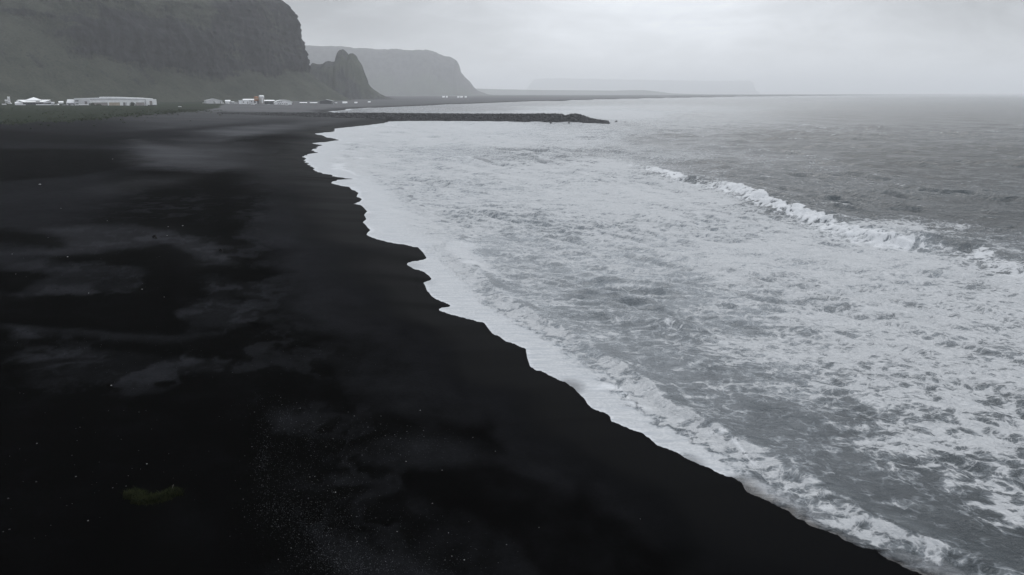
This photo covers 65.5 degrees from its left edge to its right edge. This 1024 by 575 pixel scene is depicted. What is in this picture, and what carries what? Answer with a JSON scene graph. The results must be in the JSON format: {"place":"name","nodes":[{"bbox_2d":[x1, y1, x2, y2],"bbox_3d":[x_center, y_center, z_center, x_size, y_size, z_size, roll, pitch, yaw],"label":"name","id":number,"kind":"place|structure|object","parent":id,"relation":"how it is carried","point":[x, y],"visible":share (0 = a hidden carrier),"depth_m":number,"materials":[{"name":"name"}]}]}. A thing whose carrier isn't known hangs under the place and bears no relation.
{"place":"outdoors","nodes":[
{"label":"outdoors","id":0,"kind":"place"},
{"bbox_2d":[0,0,350,102],"bbox_3d":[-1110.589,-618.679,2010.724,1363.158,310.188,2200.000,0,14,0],"label":"cliff","id":1,"kind":"structure","parent":0,"point":[55,51],"depth_m":1610.30,"materials":[{"name":"grey stone"}]},
{"bbox_2d":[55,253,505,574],"bbox_3d":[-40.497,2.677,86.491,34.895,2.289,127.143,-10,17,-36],"label":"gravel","id":2,"kind":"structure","parent":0,"point":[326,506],"depth_m":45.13,"materials":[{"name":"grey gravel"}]},
{"bbox_2d":[310,49,394,99],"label":"rocky hill","id":3,"kind":"structure","parent":0,"point":[343,73],"depth_m":2349.13,"materials":[{"name":"grey stone"}]},
{"bbox_2d":[305,45,489,94],"bbox_3d":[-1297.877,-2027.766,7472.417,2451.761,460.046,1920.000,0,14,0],"label":"headland","id":4,"kind":"structure","parent":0,"point":[404,72],"depth_m":6754.99,"materials":[{"name":"grey stone"}]},
{"bbox_2d":[0,94,1023,574],"bbox_3d":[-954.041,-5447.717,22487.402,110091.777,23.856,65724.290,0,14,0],"label":"beach","id":5,"kind":"structure","parent":0,"point":[138,332],"depth_m":62.46,"materials":[{"name":"black sand"}]},
{"bbox_2d":[15,97,50,104],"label":"pavilion","id":6,"kind":"structure","parent":5,"relation":"on","point":[33,101],"depth_m":1159.98,"materials":[{"name":"white fabric"}]},
{"bbox_2d":[66,97,156,105],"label":"warehouse","id":7,"kind":"structure","parent":5,"relation":"on","point":[118,101],"depth_m":1183.28,"materials":[{"name":"metal"}]},
{"bbox_2d":[0,107,225,128],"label":"dune grass","id":8,"kind":"structure","parent":5,"relation":"on","point":[118,115],"depth_m":674.93,"materials":[{"name":"plant"}]},
{"bbox_2d":[120,485,184,505],"bbox_3d":[-21.127,12.158,46.529,3.922,0.552,2.207,0,14,0],"label":"grass tuft","id":9,"kind":"object","parent":5,"relation":"on","point":[137,496],"visible":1,"depth_m":46.45,"materials":[{"name":"green plant"}]},
{"bbox_2d":[204,99,222,103],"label":"gabled shed","id":10,"kind":"structure","parent":5,"relation":"on","point":[211,101],"depth_m":1445.96,"materials":[{"name":"metal"}]},
{"bbox_2d":[238,100,248,103],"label":"white block","id":11,"kind":"structure","parent":5,"relation":"on","point":[243,101],"depth_m":1424.20,"materials":[{"name":"metal"}]},
{"bbox_2d":[243,99,256,103],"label":"long roofed building","id":12,"kind":"structure","parent":5,"relation":"on","point":[251,101],"depth_m":1484.30,"materials":[{"name":"metal"}]},
{"bbox_2d":[254,96,258,103],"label":"storage tank","id":13,"kind":"object","parent":5,"relation":"on","point":[256,98],"visible":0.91,"depth_m":1449.18,"materials":[{"name":"orange metal"}]},
{"bbox_2d":[259,95,263,103],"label":"silo","id":14,"kind":"object","parent":5,"relation":"on","point":[261,99],"visible":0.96,"depth_m":1451.28,"materials":[{"name":"white metal"}]},
{"bbox_2d":[264,100,274,103],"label":"open shed","id":15,"kind":"structure","parent":5,"relation":"on","point":[269,101],"depth_m":1475.39,"materials":[{"name":"white metal"}]},
{"bbox_2d":[274,100,291,104],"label":"arched hall","id":16,"kind":"structure","parent":5,"relation":"on","point":[283,102],"depth_m":1471.26,"materials":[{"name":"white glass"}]},
{"bbox_2d":[320,99,334,103],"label":"gabled shed","id":17,"kind":"structure","parent":5,"relation":"on","point":[326,101],"depth_m":1582.87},
{"bbox_2d":[217,111,609,123],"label":"breakwater","id":18,"kind":"object","parent":5,"relation":"on","point":[542,117],"visible":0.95,"depth_m":753.09,"materials":[{"name":"black stone"}]},
{"bbox_2d":[477,89,706,94],"bbox_3d":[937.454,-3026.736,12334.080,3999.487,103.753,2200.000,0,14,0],"label":"hills","id":19,"kind":"structure","parent":0,"point":[553,92],"depth_m":11641.62,"materials":[{"name":"grey stone"}]},
{"bbox_2d":[526,78,759,93],"bbox_3d":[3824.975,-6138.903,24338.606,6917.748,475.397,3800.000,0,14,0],"label":"flat topped hill","id":20,"kind":"structure","parent":0,"point":[706,87],"depth_m":22767.09,"materials":[{"name":"grey stone"}]},
{"bbox_2d":[282,0,1023,93],"label":"sky","id":21,"kind":"structure","parent":0,"point":[778,46],"materials":[{"name":"grey"}]},
{"bbox_2d":[303,95,1023,574],"bbox_3d":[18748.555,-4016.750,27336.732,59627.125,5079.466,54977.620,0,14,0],"label":"sea","id":22,"kind":"structure","parent":0,"point":[809,311],"depth_m":113.24,"materials":[{"name":"liquid"}]}
]}

